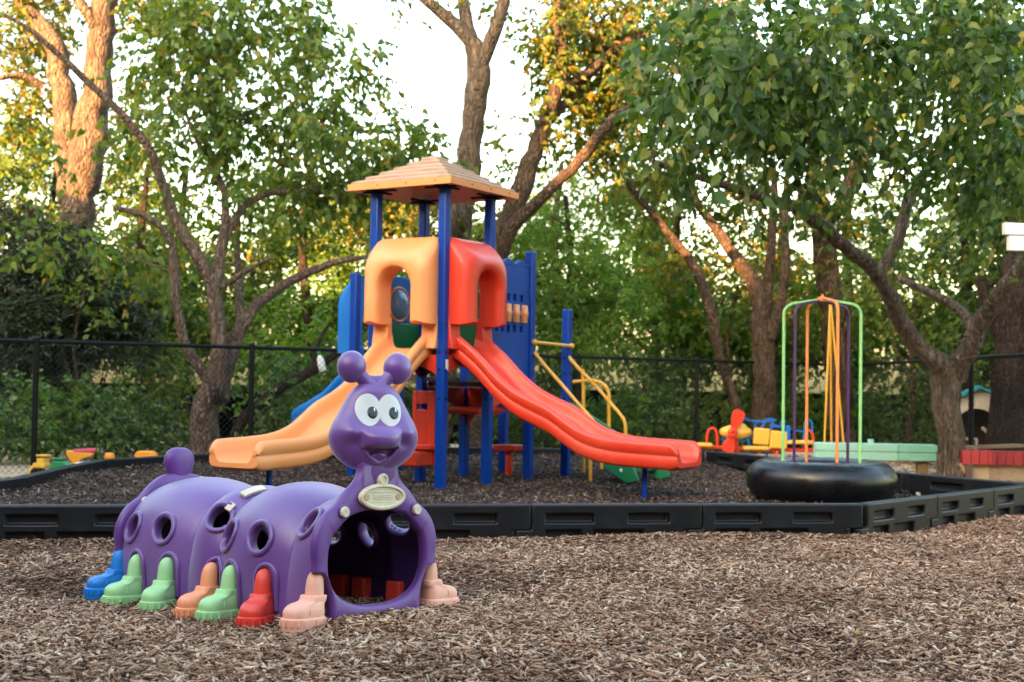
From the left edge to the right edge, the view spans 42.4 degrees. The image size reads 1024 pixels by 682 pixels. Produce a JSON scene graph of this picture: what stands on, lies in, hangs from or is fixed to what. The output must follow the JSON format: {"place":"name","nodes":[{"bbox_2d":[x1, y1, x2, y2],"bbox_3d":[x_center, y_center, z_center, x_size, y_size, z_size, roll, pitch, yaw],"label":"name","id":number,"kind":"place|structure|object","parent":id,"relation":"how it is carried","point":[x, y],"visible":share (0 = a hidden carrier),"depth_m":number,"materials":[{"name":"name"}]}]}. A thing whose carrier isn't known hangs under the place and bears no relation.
{"place":"outdoors","nodes":[
{"label":"outdoors","id":0,"kind":"place"},
{"bbox_2d":[104,453,114,458],"bbox_3d":[-4.639,1.410,15.211,0.124,0.250,0.122,1,-2,0],"label":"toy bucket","id":1,"kind":"object","parent":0,"point":[109,455],"visible":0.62,"depth_m":15.17,"materials":[{"name":"orange plastic"}]},
{"bbox_2d":[3,383,933,447],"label":"ground","id":2,"kind":"structure","parent":0,"point":[231,422],"depth_m":63.12,"materials":[{"name":"green plant"}]},
{"bbox_2d":[0,93,216,346],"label":"woodland tree","id":3,"kind":"object","parent":2,"relation":"on","point":[11,165],"visible":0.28,"depth_m":27.05,"materials":[{"name":"green plant"}]},
{"bbox_2d":[10,165,264,393],"bbox_3d":[-7.063,-0.573,24.390,5.474,5.305,3.389,1,-2,0],"label":"woodland tree","id":4,"kind":"object","parent":2,"relation":"on","point":[200,329],"visible":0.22,"depth_m":23.97,"materials":[{"name":"green plant"}]},
{"bbox_2d":[91,164,285,440],"bbox_3d":[-6.618,-0.663,26.212,4.610,5.643,3.067,1,-2,0],"label":"woodland tree","id":5,"kind":"object","parent":2,"relation":"on","point":[194,288],"visible":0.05,"depth_m":25.99,"materials":[{"name":"green plant"}]},
{"bbox_2d":[152,145,408,420],"bbox_3d":[-4.659,-0.884,26.774,5.957,6.205,3.534,0,-2,22],"label":"woodland tree","id":6,"kind":"object","parent":2,"relation":"on","point":[262,276],"visible":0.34,"depth_m":26.07,"materials":[{"name":"green plant"}]},
{"bbox_2d":[224,170,457,398],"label":"woodland tree","id":7,"kind":"object","parent":2,"relation":"on","point":[305,308],"visible":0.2,"depth_m":23.99,"materials":[{"name":"green plant"}]},
{"bbox_2d":[310,132,531,264],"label":"woodland tree","id":8,"kind":"object","parent":2,"relation":"on","point":[391,229],"visible":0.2,"depth_m":24.66,"materials":[{"name":"green plant"}]},
{"bbox_2d":[508,165,659,395],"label":"woodland tree","id":9,"kind":"object","parent":2,"relation":"on","point":[522,255],"visible":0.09,"depth_m":25.45,"materials":[{"name":"green plant"}]},
{"bbox_2d":[588,326,719,434],"bbox_3d":[2.557,0.910,23.940,2.562,2.504,1.983,1,-2,0],"label":"shrub","id":10,"kind":"object","parent":2,"relation":"on","point":[652,353],"visible":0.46,"depth_m":23.73,"materials":[{"name":"green plant"}]},
{"bbox_2d":[512,145,812,433],"bbox_3d":[3.354,-0.892,26.786,6.660,6.407,4.374,1,-2,-19],"label":"woodland tree","id":11,"kind":"object","parent":2,"relation":"on","point":[641,233],"visible":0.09,"depth_m":26.91,"materials":[{"name":"green plant"}]},
{"bbox_2d":[555,214,821,434],"bbox_3d":[3.305,-0.531,24.670,5.069,5.503,3.035,1,-2,0],"label":"woodland tree","id":12,"kind":"object","parent":2,"relation":"on","point":[689,332],"visible":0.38,"depth_m":24.29,"materials":[{"name":"green plant"}]},
{"bbox_2d":[569,104,885,453],"bbox_3d":[3.740,-1.351,22.947,5.613,7.134,3.585,1,-2,0],"label":"clump tree","id":13,"kind":"object","parent":2,"relation":"on","point":[765,320],"visible":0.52,"depth_m":22.24,"materials":[{"name":"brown plant"}]},
{"bbox_2d":[688,343,804,426],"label":"shrub","id":14,"kind":"object","parent":2,"relation":"on","point":[740,388],"visible":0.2,"depth_m":24.72,"materials":[{"name":"green plant"}]},
{"bbox_2d":[635,175,902,447],"bbox_3d":[5.118,-0.589,26.325,5.650,5.794,3.583,1,-2,0],"label":"woodland tree","id":15,"kind":"object","parent":2,"relation":"on","point":[855,352],"visible":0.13,"depth_m":25.67,"materials":[{"name":"green plant"}]},
{"bbox_2d":[733,353,876,447],"bbox_3d":[5.323,1.210,24.201,2.704,2.006,2.131,0,-2,15],"label":"shrub","id":16,"kind":"object","parent":2,"relation":"on","point":[817,437],"visible":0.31,"depth_m":23.91,"materials":[{"name":"green plant"}]},
{"bbox_2d":[773,51,961,442],"bbox_3d":[6.350,-1.599,24.038,3.935,7.936,3.056,0,-2,30],"label":"orange trunk tree","id":17,"kind":"object","parent":2,"relation":"on","point":[823,284],"visible":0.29,"depth_m":23.11,"materials":[{"name":"brown plant"}]},
{"bbox_2d":[812,376,930,443],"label":"shrub","id":18,"kind":"object","parent":2,"relation":"on","point":[855,390],"visible":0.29,"depth_m":24.33,"materials":[{"name":"green plant"}]},
{"bbox_2d":[792,207,982,409],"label":"woodland tree","id":19,"kind":"object","parent":2,"relation":"on","point":[904,353],"visible":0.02,"depth_m":26.91,"materials":[{"name":"green plant"}]},
{"bbox_2d":[867,180,999,395],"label":"woodland tree","id":20,"kind":"object","parent":2,"relation":"on","point":[950,267],"visible":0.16,"depth_m":22.29,"materials":[{"name":"green plant"}]},
{"bbox_2d":[961,236,1001,293],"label":"woodland tree","id":21,"kind":"object","parent":2,"relation":"on","point":[992,254],"visible":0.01,"depth_m":19.49,"materials":[{"name":"green plant"}]},
{"bbox_2d":[0,438,1023,681],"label":"yard","id":22,"kind":"structure","parent":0,"point":[15,470],"depth_m":7.58,"materials":[{"name":"brown wood"}]},
{"bbox_2d":[0,476,28,492],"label":"border timber","id":23,"kind":"object","parent":22,"relation":"on","point":[14,482],"visible":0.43,"depth_m":10.98,"materials":[{"name":"black plastic"}]},
{"bbox_2d":[0,369,62,462],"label":"shrub","id":24,"kind":"object","parent":22,"relation":"on","point":[10,416],"visible":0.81,"depth_m":16.70,"materials":[{"name":"green plant"}]},
{"bbox_2d":[28,454,50,473],"bbox_3d":[-5.272,1.390,14.765,0.242,0.241,0.168,0,-2,20],"label":"toy loader","id":25,"kind":"object","parent":22,"relation":"on","point":[41,464],"visible":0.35,"depth_m":14.71,"materials":[{"name":"yellow plastic"}]},
{"bbox_2d":[16,466,68,486],"bbox_3d":[-4.208,1.332,11.851,0.100,0.325,1.368,1,-2,-3],"label":"border timber","id":26,"kind":"object","parent":22,"relation":"on","point":[39,477],"visible":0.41,"depth_m":11.76,"materials":[{"name":"black plastic"}]},
{"bbox_2d":[49,457,70,468],"bbox_3d":[-5.014,1.404,14.660,0.252,0.215,0.176,1,-2,8],"label":"toy tractor","id":27,"kind":"object","parent":22,"relation":"on","point":[58,462],"visible":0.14,"depth_m":14.61,"materials":[{"name":"green plastic"}]},
{"bbox_2d":[0,504,127,544],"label":"border timber","id":28,"kind":"object","parent":22,"relation":"on","point":[56,521],"visible":0.6,"depth_m":8.76,"materials":[{"name":"black plastic"}]},
{"bbox_2d":[2,374,130,464],"bbox_3d":[-6.058,1.137,17.572,1.926,1.398,2.168,1,-2,0],"label":"shrub","id":29,"kind":"object","parent":22,"relation":"on","point":[65,443],"visible":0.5,"depth_m":17.40,"materials":[{"name":"green plant"}]},
{"bbox_2d":[42,281,119,437],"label":"sapling","id":30,"kind":"object","parent":22,"relation":"on","point":[107,314],"visible":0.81,"depth_m":18.28,"materials":[{"name":"green plant"}]},
{"bbox_2d":[66,448,96,463],"bbox_3d":[-4.917,1.375,15.064,0.319,0.301,0.212,1,-2,-12],"label":"toy dump truck","id":31,"kind":"object","parent":22,"relation":"on","point":[76,456],"visible":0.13,"depth_m":14.98,"materials":[{"name":"orange plastic"}]},
{"bbox_2d":[61,459,106,474],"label":"border timber","id":32,"kind":"object","parent":22,"relation":"on","point":[95,465],"visible":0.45,"depth_m":13.12,"materials":[{"name":"black plastic"}]},
{"bbox_2d":[0,177,178,451],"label":"cedar tree","id":33,"kind":"object","parent":22,"relation":"on","point":[28,310],"visible":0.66,"depth_m":18.82,"materials":[{"name":"green plant"}]},
{"bbox_2d":[0,0,221,442],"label":"twin trunk tree","id":34,"kind":"object","parent":22,"relation":"on","point":[87,109],"visible":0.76,"depth_m":22.45,"materials":[{"name":"green plant"}]},
{"bbox_2d":[45,366,189,458],"bbox_3d":[-5.452,1.101,18.116,1.912,1.532,1.925,0,-2,12],"label":"shrub","id":35,"kind":"object","parent":22,"relation":"on","point":[128,418],"visible":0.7,"depth_m":17.73,"materials":[{"name":"green plant"}]},
{"bbox_2d":[107,455,164,468],"bbox_3d":[-3.918,1.414,14.296,0.100,0.325,1.325,0,-2,29],"label":"border timber","id":36,"kind":"object","parent":22,"relation":"on","point":[123,462],"visible":0.27,"depth_m":14.03,"materials":[{"name":"black plastic"}]},
{"bbox_2d":[135,451,157,456],"bbox_3d":[-4.312,1.423,15.561,0.270,0.254,0.170,1,-2,0],"label":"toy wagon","id":37,"kind":"object","parent":22,"relation":"on","point":[144,453],"visible":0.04,"depth_m":15.50,"materials":[{"name":"orange plastic"}]},
{"bbox_2d":[92,320,201,450],"bbox_3d":[-5.321,0.806,19.505,2.015,2.216,1.871,1,-2,0],"label":"shrub","id":38,"kind":"object","parent":22,"relation":"on","point":[158,387],"visible":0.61,"depth_m":19.29,"materials":[{"name":"green plant"}]},
{"bbox_2d":[109,378,221,456],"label":"shrub","id":39,"kind":"object","parent":22,"relation":"on","point":[176,423],"visible":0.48,"depth_m":18.33,"materials":[{"name":"green plant"}]},
{"bbox_2d":[193,453,209,462],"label":"border timber","id":40,"kind":"object","parent":22,"relation":"on","point":[202,457],"visible":0.03,"depth_m":14.88,"materials":[{"name":"black plastic"}]},
{"bbox_2d":[0,0,478,453],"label":"forked tree","id":41,"kind":"object","parent":22,"relation":"on","point":[223,47],"visible":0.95,"depth_m":17.38,"materials":[{"name":"green plant"}]},
{"bbox_2d":[219,345,320,436],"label":"shrub","id":42,"kind":"object","parent":22,"relation":"on","point":[276,409],"visible":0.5,"depth_m":18.56,"materials":[{"name":"green plant"}]},
{"bbox_2d":[83,351,459,632],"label":"caterpillar tunnel","id":43,"kind":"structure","parent":22,"relation":"on","point":[200,548],"depth_m":6.62,"materials":[{"name":"purple plastic"}]},
{"bbox_2d":[228,372,336,435],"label":"shrub","id":44,"kind":"object","parent":22,"relation":"on","point":[304,389],"visible":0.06,"depth_m":19.62,"materials":[{"name":"green plant"}]},
{"bbox_2d":[206,311,364,419],"bbox_3d":[-3.327,0.748,20.322,2.207,2.435,2.506,3,-3,-45],"label":"shrub","id":45,"kind":"object","parent":22,"relation":"on","point":[311,332],"visible":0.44,"depth_m":20.20,"materials":[{"name":"green plant"}]},
{"bbox_2d":[228,248,367,437],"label":"slanting tree","id":46,"kind":"object","parent":22,"relation":"on","point":[331,357],"visible":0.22,"depth_m":18.22,"materials":[{"name":"brown plant"}]},
{"bbox_2d":[327,336,457,425],"bbox_3d":[-2.039,0.908,20.262,1.919,2.161,2.351,2,-2,-36],"label":"shrub","id":47,"kind":"object","parent":22,"relation":"on","point":[407,399],"visible":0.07,"depth_m":20.02,"materials":[{"name":"green plant"}]},
{"bbox_2d":[0,336,851,473],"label":"chain link fence","id":48,"kind":"object","parent":22,"relation":"on","point":[36,341],"visible":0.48,"depth_m":16.72,"materials":[{"name":"black metal"}]},
{"bbox_2d":[317,351,325,371],"bbox_3d":[-2.551,0.265,17.599,0.100,0.280,0.100,-13,-2,0],"label":"spray bottle","id":49,"kind":"object","parent":48,"relation":"hanging from","point":[319,362],"visible":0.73,"depth_m":17.56,"materials":[{"name":"white plastic"}]},
{"bbox_2d":[336,503,530,543],"bbox_3d":[-0.544,1.302,9.219,1.359,0.325,0.100,1,-2,-10],"label":"border timber","id":50,"kind":"object","parent":22,"relation":"on","point":[463,521],"visible":0.41,"depth_m":9.23,"materials":[{"name":"black plastic"}]},
{"bbox_2d":[385,0,537,446],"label":"tall fork tree","id":51,"kind":"object","parent":22,"relation":"on","point":[479,53],"visible":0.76,"depth_m":20.01,"materials":[{"name":"grey plant"}]},
{"bbox_2d":[406,367,517,443],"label":"shrub","id":52,"kind":"object","parent":22,"relation":"on","point":[455,418],"visible":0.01,"depth_m":20.78,"materials":[{"name":"green plant"}]},
{"bbox_2d":[447,447,514,455],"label":"border timber","id":53,"kind":"object","parent":22,"relation":"on","point":[454,450],"visible":0.16,"depth_m":17.29,"materials":[{"name":"black plastic"}]},
{"bbox_2d":[0,452,1020,538],"bbox_3d":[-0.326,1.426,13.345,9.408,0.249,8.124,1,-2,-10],"label":"dark mulch","id":54,"kind":"object","parent":22,"relation":"on","point":[734,476],"visible":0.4,"depth_m":13.49,"materials":[{"name":"black wood"}]},
{"bbox_2d":[209,155,701,499],"bbox_3d":[-0.428,-0.134,14.363,4.468,3.605,6.215,1,-2,-1],"label":"play structure","id":55,"kind":"object","parent":54,"relation":"on","point":[433,298],"visible":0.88,"depth_m":13.49,"materials":[{"name":"blue paint"}]},
{"bbox_2d":[746,294,897,502],"bbox_3d":[2.976,0.538,12.691,1.417,1.985,1.420,1,-2,0],"label":"tube spinner","id":56,"kind":"object","parent":54,"relation":"on","point":[807,479],"visible":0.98,"depth_m":12.28,"materials":[{"name":"rubber"}]},
{"bbox_2d":[0,514,1023,681],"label":"wood chips","id":57,"kind":"object","parent":22,"relation":"on","point":[134,627],"visible":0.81,"depth_m":6.17,"materials":[{"name":"brown wood"}]},
{"bbox_2d":[0,454,1023,669],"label":"fallen leaves","id":58,"kind":"object","parent":22,"relation":"on","point":[532,667],"visible":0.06,"depth_m":7.13,"materials":[{"name":"brown plant"}]},
{"bbox_2d":[456,361,581,447],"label":"shrub","id":59,"kind":"object","parent":22,"relation":"on","point":[542,436],"visible":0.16,"depth_m":21.29,"materials":[{"name":"green plant"}]},
{"bbox_2d":[515,448,577,455],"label":"border timber","id":60,"kind":"object","parent":22,"relation":"on","point":[548,450],"visible":0.07,"depth_m":17.38,"materials":[{"name":"black plastic"}]},
{"bbox_2d":[535,278,584,447],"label":"sapling","id":61,"kind":"object","parent":22,"relation":"on","point":[550,390],"visible":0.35,"depth_m":21.18,"materials":[{"name":"green plant"}]},
{"bbox_2d":[470,176,664,404],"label":"feathery tree","id":62,"kind":"object","parent":22,"relation":"on","point":[579,297],"visible":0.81,"depth_m":21.25,"materials":[{"name":"green plant"}]},
{"bbox_2d":[511,362,665,444],"bbox_3d":[1.263,1.080,22.041,2.241,2.030,2.567,2,-2,-35],"label":"shrub","id":63,"kind":"object","parent":22,"relation":"on","point":[616,397],"visible":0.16,"depth_m":21.70,"materials":[{"name":"green plant"}]},
{"bbox_2d":[514,503,701,540],"bbox_3d":[0.691,1.327,9.431,1.359,0.325,0.100,1,-2,-10],"label":"border timber","id":64,"kind":"object","parent":22,"relation":"on","point":[556,519],"visible":0.69,"depth_m":9.39,"materials":[{"name":"black plastic"}]},
{"bbox_2d":[469,0,758,446],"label":"leaning tree","id":65,"kind":"object","parent":22,"relation":"on","point":[559,50],"visible":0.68,"depth_m":19.32,"materials":[{"name":"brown plant"}]},
{"bbox_2d":[590,360,714,450],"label":"shrub","id":66,"kind":"object","parent":22,"relation":"on","point":[668,408],"visible":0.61,"depth_m":22.12,"materials":[{"name":"green plant"}]},
{"bbox_2d":[666,384,750,451],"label":"shrub","id":67,"kind":"object","parent":22,"relation":"on","point":[713,442],"visible":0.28,"depth_m":22.39,"materials":[{"name":"green plant"}]},
{"bbox_2d":[693,268,774,438],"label":"sapling","id":68,"kind":"object","parent":22,"relation":"on","point":[734,296],"visible":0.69,"depth_m":22.98,"materials":[{"name":"green plant"}]},
{"bbox_2d":[706,451,771,472],"bbox_3d":[2.894,1.587,16.653,0.100,0.325,1.445,2,-2,-26],"label":"border timber","id":69,"kind":"object","parent":22,"relation":"on","point":[738,461],"visible":0.49,"depth_m":16.74,"materials":[{"name":"black plastic"}]},
{"bbox_2d":[696,409,814,456],"bbox_3d":[3.462,1.389,19.542,2.067,0.758,0.370,1,-2,0],"label":"airplane teeter","id":70,"kind":"object","parent":22,"relation":"on","point":[735,431],"visible":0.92,"depth_m":19.49,"materials":[{"name":"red plastic"}]},
{"bbox_2d":[685,503,862,537],"bbox_3d":[1.916,1.351,9.643,1.337,0.325,0.100,1,-2,-10],"label":"border timber","id":71,"kind":"object","parent":22,"relation":"on","point":[821,518],"visible":0.72,"depth_m":9.61,"materials":[{"name":"black plastic"}]},
{"bbox_2d":[784,452,812,456],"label":"cinder block","id":72,"kind":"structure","parent":22,"relation":"on","point":[798,454],"depth_m":18.28,"materials":[{"name":"concrete"}]},
{"bbox_2d":[595,0,1023,477],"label":"mulberry tree","id":73,"kind":"object","parent":22,"relation":"on","point":[735,80],"visible":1,"depth_m":11.71,"materials":[{"name":"green plant"}]},
{"bbox_2d":[823,304,844,441],"bbox_3d":[4.512,0.628,18.263,0.304,2.376,0.733,0,-2,23],"label":"swing tripod","id":74,"kind":"object","parent":22,"relation":"on","point":[830,327],"visible":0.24,"depth_m":18.17,"materials":[{"name":"yellow paint"}]},
{"bbox_2d":[816,258,890,441],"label":"sapling","id":75,"kind":"object","parent":22,"relation":"on","point":[856,316],"visible":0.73,"depth_m":22.58,"materials":[{"name":"green plant"}]},
{"bbox_2d":[813,439,936,473],"bbox_3d":[4.740,1.524,17.264,1.540,0.475,0.300,1,-2,7],"label":"bench","id":76,"kind":"object","parent":22,"relation":"on","point":[922,455],"visible":0.69,"depth_m":17.12,"materials":[{"name":"teal paint"}]},
{"bbox_2d":[850,495,936,537],"bbox_3d":[2.948,1.383,10.157,0.100,0.325,1.230,-1,-2,43],"label":"border timber","id":77,"kind":"object","parent":22,"relation":"on","point":[914,513],"visible":0.75,"depth_m":10.12,"materials":[{"name":"black plastic"}]},
{"bbox_2d":[863,353,937,449],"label":"shrub","id":78,"kind":"object","parent":22,"relation":"on","point":[918,414],"visible":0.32,"depth_m":23.24,"materials":[{"name":"green plant"}]},
{"bbox_2d":[895,471,915,495],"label":"border timber","id":79,"kind":"object","parent":22,"relation":"on","point":[902,482],"visible":0.17,"depth_m":13.41,"materials":[{"name":"black plastic"}]},
{"bbox_2d":[881,267,955,443],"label":"sapling","id":80,"kind":"object","parent":22,"relation":"on","point":[914,321],"visible":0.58,"depth_m":21.98,"materials":[{"name":"green plant"}]},
{"bbox_2d":[855,353,1023,481],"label":"chain link fence","id":81,"kind":"object","parent":22,"relation":"on","point":[971,411],"visible":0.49,"depth_m":18.47,"materials":[{"name":"black metal"}]},
{"bbox_2d":[925,370,989,391],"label":"shrub","id":82,"kind":"object","parent":22,"relation":"on","point":[978,382],"visible":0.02,"depth_m":22.47,"materials":[{"name":"green plant"}]},
{"bbox_2d":[930,489,992,527],"bbox_3d":[3.708,1.419,10.961,0.100,0.325,1.164,-1,-2,43],"label":"border timber","id":83,"kind":"object","parent":22,"relation":"on","point":[952,507],"visible":0.67,"depth_m":10.93,"materials":[{"name":"black plastic"}]},
{"bbox_2d":[905,0,1023,450],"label":"dark trunk tree","id":84,"kind":"object","parent":22,"relation":"on","point":[1005,333],"visible":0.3,"depth_m":18.66,"materials":[{"name":"green plant"}]},
{"bbox_2d":[908,473,1023,495],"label":"border timber","id":85,"kind":"object","parent":22,"relation":"on","point":[925,484],"visible":0.35,"depth_m":12.93,"materials":[{"name":"black plastic"}]},
{"bbox_2d":[960,385,990,449],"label":"toy house","id":86,"kind":"structure","parent":22,"relation":"on","point":[977,415],"depth_m":19.30,"materials":[{"name":"plastic"}]},
{"bbox_2d":[959,450,1023,481],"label":"sand box","id":87,"kind":"object","parent":22,"relation":"on","point":[976,464],"visible":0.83,"depth_m":16.08,"materials":[{"name":"red paint"}]},
{"bbox_2d":[965,444,1023,449],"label":"loose plank","id":88,"kind":"object","parent":87,"relation":"on","point":[969,447],"visible":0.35,"depth_m":16.63,"materials":[{"name":"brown wood"}]},
{"bbox_2d":[985,484,1023,518],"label":"border timber","id":89,"kind":"object","parent":22,"relation":"on","point":[1008,500],"visible":0.59,"depth_m":11.61,"materials":[{"name":"black plastic"}]},
{"bbox_2d":[1002,223,1023,251],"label":"pergola","id":90,"kind":"object","parent":22,"relation":"on","point":[1014,243],"visible":1,"depth_m":10.97,"materials":[{"name":"white paint"}]},
{"bbox_2d":[0,0,1023,393],"label":"sky","id":91,"kind":"structure","parent":0,"point":[433,62],"materials":[{"name":"white"}]}
]}

